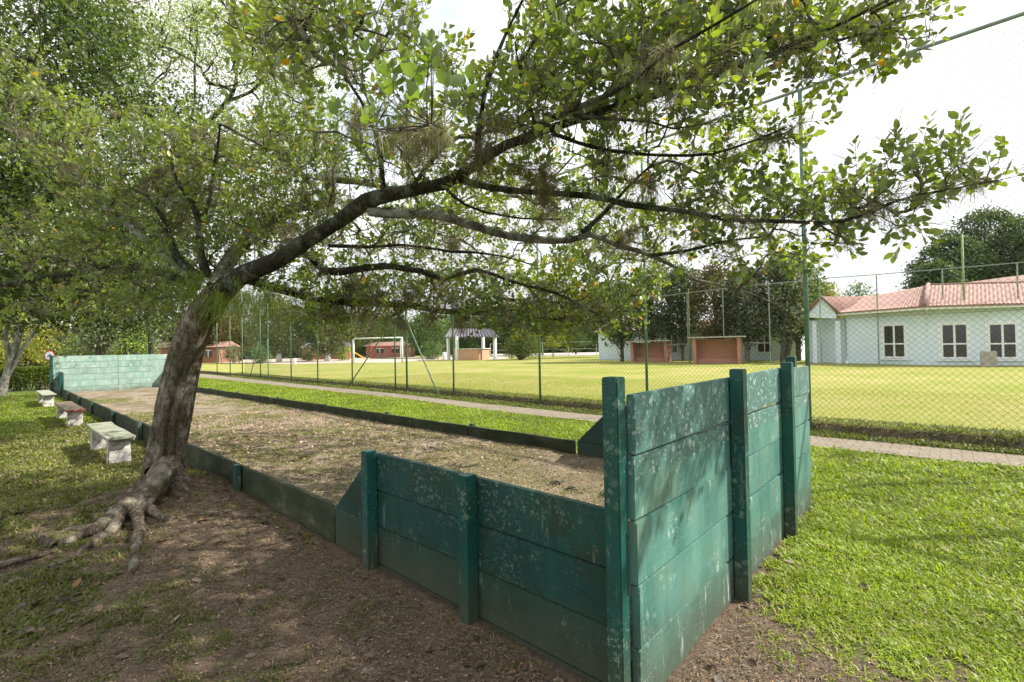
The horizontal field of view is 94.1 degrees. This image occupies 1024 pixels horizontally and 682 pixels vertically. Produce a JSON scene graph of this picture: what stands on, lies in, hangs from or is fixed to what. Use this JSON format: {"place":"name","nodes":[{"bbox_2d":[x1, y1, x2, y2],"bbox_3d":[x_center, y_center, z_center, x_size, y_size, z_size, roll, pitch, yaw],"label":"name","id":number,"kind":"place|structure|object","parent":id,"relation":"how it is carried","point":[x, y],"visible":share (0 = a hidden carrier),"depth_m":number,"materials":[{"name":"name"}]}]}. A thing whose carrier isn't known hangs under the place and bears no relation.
{"place":"outdoors","nodes":[
{"label":"outdoors","id":0,"kind":"place"},
{"bbox_2d":[72,387,633,659],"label":"court ground","id":1,"kind":"structure","parent":0,"point":[146,394],"depth_m":7.09,"materials":[{"name":"brown soil"}]},
{"bbox_2d":[89,394,631,632],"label":"court weeds","id":2,"kind":"object","parent":1,"relation":"on","point":[246,415],"visible":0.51,"depth_m":7.37,"materials":[{"name":"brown plant"}]},
{"bbox_2d":[141,407,631,647],"bbox_3d":[-2.749,1.621,7.533,12.065,0.166,3.501,-2,-1,42],"label":"court debris","id":3,"kind":"object","parent":1,"relation":"on","point":[348,441],"visible":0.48,"depth_m":7.40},
{"bbox_2d":[222,356,508,363],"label":"playground ground","id":4,"kind":"structure","parent":0,"point":[359,359],"depth_m":68.09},
{"bbox_2d":[154,341,240,362],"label":"brick house","id":5,"kind":"structure","parent":4,"relation":"on","point":[210,355],"depth_m":72.03,"materials":[{"name":"brick"}]},
{"bbox_2d":[205,350,211,356],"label":"window","id":6,"kind":"structure","parent":5,"relation":"in","point":[208,353],"depth_m":71.97,"materials":[{"name":"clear glass"}]},
{"bbox_2d":[173,305,239,350],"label":"background tree","id":7,"kind":"object","parent":4,"relation":"on","point":[220,336],"visible":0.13,"depth_m":73.80,"materials":[{"name":"green plant"}]},
{"bbox_2d":[221,344,241,362],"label":"shrub","id":8,"kind":"object","parent":4,"relation":"on","point":[228,352],"visible":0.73,"depth_m":69.78,"materials":[{"name":"green plant"}]},
{"bbox_2d":[213,287,269,360],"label":"background tree","id":9,"kind":"object","parent":4,"relation":"on","point":[239,340],"visible":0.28,"depth_m":79.03,"materials":[{"name":"green plant"}]},
{"bbox_2d":[248,345,270,362],"bbox_3d":[-32.763,1.778,62.186,2.935,2.589,3.252,-2,-1,42],"label":"shrub","id":10,"kind":"object","parent":4,"relation":"on","point":[262,355],"visible":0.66,"depth_m":61.91,"materials":[{"name":"green plant"}]},
{"bbox_2d":[245,292,312,361],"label":"background tree","id":11,"kind":"object","parent":4,"relation":"on","point":[283,339],"visible":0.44,"depth_m":64.90,"materials":[{"name":"green plant"}]},
{"bbox_2d":[296,344,316,360],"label":"shrub","id":12,"kind":"object","parent":4,"relation":"on","point":[308,357],"visible":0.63,"depth_m":71.51,"materials":[{"name":"green plant"}]},
{"bbox_2d":[301,342,350,359],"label":"brick house","id":13,"kind":"structure","parent":4,"relation":"on","point":[349,355],"depth_m":84.02,"materials":[{"name":"brick"}]},
{"bbox_2d":[296,303,360,360],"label":"background tree","id":14,"kind":"object","parent":4,"relation":"on","point":[333,345],"visible":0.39,"depth_m":67.00,"materials":[{"name":"green plant"}]},
{"bbox_2d":[333,342,350,359],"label":"shrub","id":15,"kind":"object","parent":4,"relation":"on","point":[343,352],"visible":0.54,"depth_m":69.88,"materials":[{"name":"green plant"}]},
{"bbox_2d":[338,307,384,357],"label":"background tree","id":16,"kind":"object","parent":4,"relation":"on","point":[357,349],"visible":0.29,"depth_m":93.81,"materials":[{"name":"green plant"}]},
{"bbox_2d":[370,346,391,357],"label":"swing frame","id":17,"kind":"object","parent":4,"relation":"on","point":[378,351],"visible":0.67,"depth_m":80.00,"materials":[{"name":"red metal"}]},
{"bbox_2d":[364,342,414,357],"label":"brick house","id":18,"kind":"structure","parent":4,"relation":"on","point":[388,346],"depth_m":92.02,"materials":[{"name":"brick"}]},
{"bbox_2d":[399,312,451,357],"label":"background tree","id":19,"kind":"object","parent":4,"relation":"on","point":[435,336],"visible":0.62,"depth_m":78.70,"materials":[{"name":"green plant"}]},
{"bbox_2d":[420,337,446,359],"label":"shrub","id":20,"kind":"object","parent":4,"relation":"on","point":[437,346],"visible":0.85,"depth_m":65.70,"materials":[{"name":"green plant"}]},
{"bbox_2d":[444,328,498,359],"bbox_3d":[-5.082,0.341,60.479,6.706,4.284,7.394,-1,-1,-4],"label":"kiosk","id":21,"kind":"object","parent":4,"relation":"on","point":[478,352],"visible":0.7,"depth_m":58.46,"materials":[{"name":"white paint"}]},
{"bbox_2d":[0,372,1023,681],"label":"grass","id":22,"kind":"structure","parent":0,"point":[958,510],"depth_m":3.75,"materials":[{"name":"green plant"}]},
{"bbox_2d":[0,372,1023,681],"bbox_3d":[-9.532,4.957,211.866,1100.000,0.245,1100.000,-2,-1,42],"label":"ground","id":23,"kind":"structure","parent":0,"point":[504,640],"depth_m":2.79,"materials":[{"name":"soil"}]},
{"bbox_2d":[0,300,56,366],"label":"yellow tree","id":24,"kind":"object","parent":23,"relation":"on","point":[5,360],"visible":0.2,"depth_m":49.93,"materials":[{"name":"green plant"}]},
{"bbox_2d":[0,365,67,391],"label":"hedge","id":25,"kind":"object","parent":23,"relation":"on","point":[25,376],"visible":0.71,"depth_m":22.77,"materials":[{"name":"green plant"}]},
{"bbox_2d":[36,390,55,406],"bbox_3d":[-15.836,1.960,16.188,2.700,0.459,0.350,-2,-1,42],"label":"bench","id":26,"kind":"object","parent":23,"relation":"on","point":[46,398],"visible":0.91,"depth_m":15.42,"materials":[{"name":"white stone"}]},
{"bbox_2d":[44,351,54,359],"bbox_3d":[-29.085,1.601,29.991,0.620,1.986,0.118,-1,-1,0],"label":"road sign","id":27,"kind":"object","parent":23,"relation":"on","point":[47,354],"visible":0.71,"depth_m":29.96,"materials":[{"name":"white metal"}]},
{"bbox_2d":[16,314,92,368],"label":"yellow tree","id":28,"kind":"object","parent":23,"relation":"on","point":[56,347],"visible":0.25,"depth_m":44.70,"materials":[{"name":"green plant"}]},
{"bbox_2d":[54,401,85,426],"bbox_3d":[-10.867,1.800,11.687,2.912,0.458,0.350,-2,-1,42],"label":"bench","id":29,"kind":"object","parent":23,"relation":"on","point":[71,411],"visible":0.87,"depth_m":10.89,"materials":[{"name":"red paint"}]},
{"bbox_2d":[0,213,140,396],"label":"pale stemmed tree","id":30,"kind":"object","parent":23,"relation":"on","point":[13,356],"depth_m":19.51,"materials":[{"name":"grey plant"}]},
{"bbox_2d":[51,331,113,374],"bbox_3d":[-34.157,1.011,37.946,3.767,3.826,3.976,-2,-1,42],"label":"green bush","id":31,"kind":"object","parent":23,"relation":"on","point":[75,352],"visible":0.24,"depth_m":37.24,"materials":[{"name":"green plant"}]},
{"bbox_2d":[53,316,139,373],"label":"grey tree","id":32,"kind":"object","parent":23,"relation":"on","point":[104,340],"visible":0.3,"depth_m":33.58,"materials":[{"name":"green plant"}]},
{"bbox_2d":[49,353,166,396],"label":"end wall","id":33,"kind":"structure","parent":23,"relation":"on","point":[83,370],"depth_m":20.35,"materials":[{"name":"green wood"}]},
{"bbox_2d":[86,422,135,463],"bbox_3d":[-6.552,1.659,7.748,2.200,0.460,0.353,-2,-1,42],"label":"bench","id":34,"kind":"object","parent":23,"relation":"on","point":[113,438],"visible":0.87,"depth_m":7.18,"materials":[{"name":"white stone"}]},
{"bbox_2d":[0,0,240,354],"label":"dark leaved tree","id":35,"kind":"object","parent":23,"relation":"on","point":[62,23],"visible":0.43,"depth_m":9.21,"materials":[{"name":"green plant"}]},
{"bbox_2d":[87,322,162,372],"bbox_3d":[-32.383,0.544,40.136,4.826,4.735,5.078,-1,-1,1],"label":"leafy bush","id":36,"kind":"object","parent":23,"relation":"on","point":[128,350],"visible":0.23,"depth_m":39.78,"materials":[{"name":"green plant"}]},
{"bbox_2d":[131,316,176,371],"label":"bare grey tree","id":37,"kind":"object","parent":23,"relation":"on","point":[155,340],"visible":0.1,"depth_m":42.49,"materials":[{"name":"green plant"}]},
{"bbox_2d":[11,0,357,371],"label":"feathery tree","id":38,"kind":"object","parent":23,"relation":"on","point":[194,14],"visible":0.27,"depth_m":24.19,"materials":[{"name":"green plant"}]},
{"bbox_2d":[62,389,337,542],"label":"court kerb","id":39,"kind":"structure","parent":23,"relation":"on","point":[313,513],"depth_m":5.17,"materials":[{"name":"wood"}]},
{"bbox_2d":[197,387,575,453],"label":"court kerb","id":40,"kind":"structure","parent":23,"relation":"on","point":[553,443],"depth_m":8.81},
{"bbox_2d":[0,313,844,366],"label":"treeline","id":41,"kind":"object","parent":23,"relation":"on","point":[561,350],"visible":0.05,"depth_m":101.49,"materials":[{"name":"green plant"}]},
{"bbox_2d":[335,449,607,681],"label":"side wall","id":42,"kind":"structure","parent":23,"relation":"on","point":[524,566],"depth_m":2.73,"materials":[{"name":"green wood"}]},
{"bbox_2d":[0,446,958,681],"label":"twig litter","id":43,"kind":"object","parent":23,"relation":"on","point":[550,482],"visible":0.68,"depth_m":2.79,"materials":[{"name":"brown plant"}]},
{"bbox_2d":[0,471,1016,681],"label":"leaf litter","id":44,"kind":"object","parent":23,"relation":"on","point":[75,583],"visible":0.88,"depth_m":2.74,"materials":[{"name":"brown plant"}]},
{"bbox_2d":[0,467,1018,681],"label":"dry straw","id":45,"kind":"object","parent":23,"relation":"on","point":[408,617],"visible":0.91,"depth_m":2.76,"materials":[{"name":"beige plant"}]},
{"bbox_2d":[0,0,1023,576],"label":"leaning tree","id":46,"kind":"object","parent":23,"relation":"on","point":[634,58],"visible":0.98,"depth_m":4.15,"materials":[{"name":"green plant"}]},
{"bbox_2d":[577,406,725,457],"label":"side wall","id":47,"kind":"structure","parent":23,"relation":"on","point":[590,442],"depth_m":6.39,"materials":[{"name":"green wood"}]},
{"bbox_2d":[602,356,811,681],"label":"end wall","id":48,"kind":"structure","parent":23,"relation":"on","point":[702,502],"depth_m":2.57,"materials":[{"name":"green wood"}]},
{"bbox_2d":[0,0,1023,327],"label":"sky","id":49,"kind":"structure","parent":0,"point":[487,18],"materials":[{"name":"white"}]},
{"bbox_2d":[492,352,598,355],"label":"road","id":50,"kind":"structure","parent":0,"point":[579,353],"depth_m":95.32,"materials":[{"name":"grey asphalt"}]},
{"bbox_2d":[554,300,588,353],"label":"background tree","id":51,"kind":"object","parent":50,"relation":"on","point":[577,341],"visible":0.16,"depth_m":87.07,"materials":[{"name":"green plant"}]},
{"bbox_2d":[144,371,1023,466],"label":"brick path","id":52,"kind":"structure","parent":0,"point":[940,453],"depth_m":7.50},
{"bbox_2d":[156,352,1023,453],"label":"field","id":53,"kind":"structure","parent":0,"point":[656,370],"depth_m":18.12,"materials":[{"name":"green plant"}]},
{"bbox_2d":[216,348,239,363],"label":"swing frame","id":54,"kind":"object","parent":53,"relation":"on","point":[225,354],"visible":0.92,"depth_m":65.99,"materials":[{"name":"red metal"}]},
{"bbox_2d":[353,337,402,363],"bbox_3d":[-14.772,1.031,52.311,6.225,2.820,1.427,-1,-1,6],"label":"football goal","id":55,"kind":"object","parent":53,"relation":"on","point":[401,348],"visible":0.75,"depth_m":51.84,"materials":[{"name":"white paint"}]},
{"bbox_2d":[364,313,410,341],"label":"background tree","id":56,"kind":"object","parent":53,"relation":"on","point":[391,339],"visible":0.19,"depth_m":97.39,"materials":[{"name":"green plant"}]},
{"bbox_2d":[437,306,479,352],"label":"background tree","id":57,"kind":"object","parent":53,"relation":"on","point":[464,341],"visible":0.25,"depth_m":93.42,"materials":[{"name":"green plant"}]},
{"bbox_2d":[464,304,508,349],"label":"background tree","id":58,"kind":"object","parent":53,"relation":"on","point":[478,340],"visible":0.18,"depth_m":88.99,"materials":[{"name":"green plant"}]},
{"bbox_2d":[487,302,529,354],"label":"background tree","id":59,"kind":"object","parent":53,"relation":"on","point":[510,323],"visible":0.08,"depth_m":90.41,"materials":[{"name":"green plant"}]},
{"bbox_2d":[498,326,547,359],"bbox_3d":[1.095,0.130,56.302,6.127,4.347,6.174,-2,-1,42],"label":"round bush","id":60,"kind":"object","parent":53,"relation":"on","point":[523,354],"visible":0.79,"depth_m":55.24,"materials":[{"name":"green plant"}]},
{"bbox_2d":[517,303,558,354],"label":"background tree","id":61,"kind":"object","parent":53,"relation":"on","point":[541,339],"visible":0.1,"depth_m":88.82,"materials":[{"name":"green plant"}]},
{"bbox_2d":[490,341,597,356],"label":"road railing","id":62,"kind":"object","parent":53,"relation":"on","point":[596,348],"visible":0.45,"depth_m":69.34,"materials":[{"name":"white metal"}]},
{"bbox_2d":[544,334,559,356],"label":"yellow shrub","id":63,"kind":"object","parent":53,"relation":"on","point":[552,343],"visible":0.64,"depth_m":69.78,"materials":[{"name":"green plant"}]},
{"bbox_2d":[578,280,618,346],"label":"background tree","id":64,"kind":"object","parent":53,"relation":"on","point":[594,338],"visible":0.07,"depth_m":61.63,"materials":[{"name":"green plant"}]},
{"bbox_2d":[216,11,1023,447],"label":"chain link fence","id":65,"kind":"object","parent":53,"relation":"on","point":[806,277],"visible":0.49,"depth_m":8.41,"materials":[{"name":"metal"}]},
{"bbox_2d":[593,275,655,360],"bbox_3d":[9.900,-2.381,43.089,6.376,8.475,6.734,-2,-1,42],"label":"background tree","id":66,"kind":"object","parent":53,"relation":"on","point":[621,339],"visible":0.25,"depth_m":42.47,"materials":[{"name":"green plant"}]},
{"bbox_2d":[625,340,674,361],"bbox_3d":[11.625,0.915,40.122,3.623,1.900,1.900,-2,-1,32],"label":"dugout","id":67,"kind":"object","parent":53,"relation":"on","point":[657,356],"visible":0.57,"depth_m":40.44,"materials":[{"name":"brick"}]},
{"bbox_2d":[614,264,688,342],"bbox_3d":[12.142,-2.671,42.108,6.978,8.912,6.903,-1,-1,6],"label":"background tree","id":68,"kind":"object","parent":53,"relation":"on","point":[655,327],"visible":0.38,"depth_m":40.91,"materials":[{"name":"green plant"}]},
{"bbox_2d":[656,259,709,360],"bbox_3d":[14.842,-2.688,41.133,5.528,8.833,5.546,-2,-1,42],"label":"background tree","id":69,"kind":"object","parent":53,"relation":"on","point":[680,328],"visible":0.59,"depth_m":40.47,"materials":[{"name":"green plant"}]},
{"bbox_2d":[688,288,690,361],"bbox_3d":[13.863,-1.120,37.269,0.092,6.000,0.092,-1,-1,20],"label":"pole","id":70,"kind":"object","parent":53,"relation":"on","point":[689,328],"visible":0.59,"depth_m":37.23,"materials":[{"name":"metal"}]},
{"bbox_2d":[594,319,804,359],"bbox_3d":[16.728,-0.096,44.718,19.000,3.770,3.400,-2,-1,42],"label":"annex","id":71,"kind":"object","parent":53,"relation":"on","point":[758,353],"visible":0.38,"depth_m":43.40,"materials":[{"name":"paint"}]},
{"bbox_2d":[666,334,677,352],"bbox_3d":[14.932,0.219,44.520,1.160,1.860,0.085,-2,-1,42],"label":"window","id":72,"kind":"structure","parent":71,"relation":"in","point":[675,347],"depth_m":44.42,"materials":[{"name":"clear glass"}]},
{"bbox_2d":[757,330,772,352],"bbox_3d":[20.764,0.031,39.194,1.160,1.860,0.085,-2,-1,42],"label":"window","id":73,"kind":"structure","parent":71,"relation":"in","point":[761,346],"depth_m":39.16,"materials":[{"name":"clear glass"}]},
{"bbox_2d":[676,258,751,339],"bbox_3d":[16.203,-2.759,38.088,6.809,8.837,5.873,-2,-1,42],"label":"background tree","id":74,"kind":"object","parent":53,"relation":"on","point":[704,327],"visible":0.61,"depth_m":37.45,"materials":[{"name":"green plant"}]},
{"bbox_2d":[687,336,745,363],"bbox_3d":[14.614,0.702,33.984,3.717,2.030,1.900,-2,-1,29],"label":"dugout","id":75,"kind":"object","parent":53,"relation":"on","point":[727,356],"visible":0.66,"depth_m":34.33,"materials":[{"name":"brick"}]},
{"bbox_2d":[706,266,781,361],"bbox_3d":[17.755,-2.179,35.881,5.762,7.532,5.316,-2,-1,42],"label":"background tree","id":76,"kind":"object","parent":53,"relation":"on","point":[745,329],"visible":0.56,"depth_m":35.25,"materials":[{"name":"green plant"}]},
{"bbox_2d":[747,250,816,361],"bbox_3d":[19.548,-2.547,34.620,5.148,8.234,4.910,-2,-1,42],"label":"background tree","id":77,"kind":"object","parent":53,"relation":"on","point":[784,323],"visible":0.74,"depth_m":33.82,"materials":[{"name":"green plant"}]},
{"bbox_2d":[770,243,832,360],"bbox_3d":[21.319,-2.919,36.017,4.799,8.903,4.829,-2,-1,42],"label":"background tree","id":78,"kind":"object","parent":53,"relation":"on","point":[796,338],"visible":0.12,"depth_m":35.52,"materials":[{"name":"green plant"}]},
{"bbox_2d":[808,279,845,319],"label":"background tree","id":79,"kind":"object","parent":53,"relation":"on","point":[830,292],"visible":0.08,"depth_m":50.65,"materials":[{"name":"green plant"}]},
{"bbox_2d":[638,262,1023,363],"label":"field fence","id":80,"kind":"object","parent":53,"relation":"on","point":[769,342],"visible":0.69,"depth_m":30.00,"materials":[{"name":"metal"}]},
{"bbox_2d":[838,280,878,316],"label":"tree","id":81,"kind":"object","parent":53,"relation":"on","point":[857,290],"visible":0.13,"depth_m":57.97,"materials":[{"name":"green plant"}]},
{"bbox_2d":[809,275,1023,364],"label":"house","id":82,"kind":"structure","parent":53,"relation":"on","point":[902,294],"depth_m":27.47,"materials":[{"name":"white paint"}]},
{"bbox_2d":[880,322,909,359],"bbox_3d":[22.601,0.025,28.213,0.096,2.206,1.662,-1,-1,-19],"label":"window","id":83,"kind":"structure","parent":82,"relation":"in","point":[883,325],"depth_m":28.19,"materials":[{"name":"white paint"}]},
{"bbox_2d":[936,321,974,360],"bbox_3d":[24.135,0.017,25.991,1.534,2.139,0.096,-2,-1,35],"label":"window","id":84,"kind":"structure","parent":82,"relation":"in","point":[942,326],"depth_m":26.00,"materials":[{"name":"white paint"}]},
{"bbox_2d":[961,234,964,299],"bbox_3d":[24.877,-2.191,26.233,0.092,7.400,0.092,-1,-1,20],"label":"pole","id":85,"kind":"object","parent":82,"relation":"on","point":[963,278],"visible":0.57,"depth_m":26.24,"materials":[{"name":"metal"}]},
{"bbox_2d":[985,321,1023,360],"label":"window","id":86,"kind":"structure","parent":82,"relation":"in","point":[1014,331],"depth_m":24.92,"materials":[{"name":"white paint"}]},
{"bbox_2d":[898,255,972,290],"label":"broad tree","id":87,"kind":"object","parent":53,"relation":"on","point":[918,274],"visible":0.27,"depth_m":57.24,"materials":[{"name":"green plant"}]},
{"bbox_2d":[895,232,1004,289],"bbox_3d":[56.885,-6.423,62.149,10.811,15.344,9.792,-2,-1,42],"label":"broad tree","id":88,"kind":"object","parent":53,"relation":"on","point":[952,248],"visible":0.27,"depth_m":60.30,"materials":[{"name":"green plant"}]},
{"bbox_2d":[928,200,1023,282],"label":"broad tree","id":89,"kind":"object","parent":53,"relation":"on","point":[978,218],"visible":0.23,"depth_m":64.88,"materials":[{"name":"green plant"}]},
{"bbox_2d":[980,351,997,366],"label":"concrete block","id":90,"kind":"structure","parent":53,"relation":"on","point":[987,358],"depth_m":24.07,"materials":[{"name":"grey concrete"}]},
{"bbox_2d":[971,215,1023,279],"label":"broad tree","id":91,"kind":"object","parent":53,"relation":"on","point":[1013,226],"visible":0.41,"depth_m":60.12,"materials":[{"name":"green plant"}]}
]}

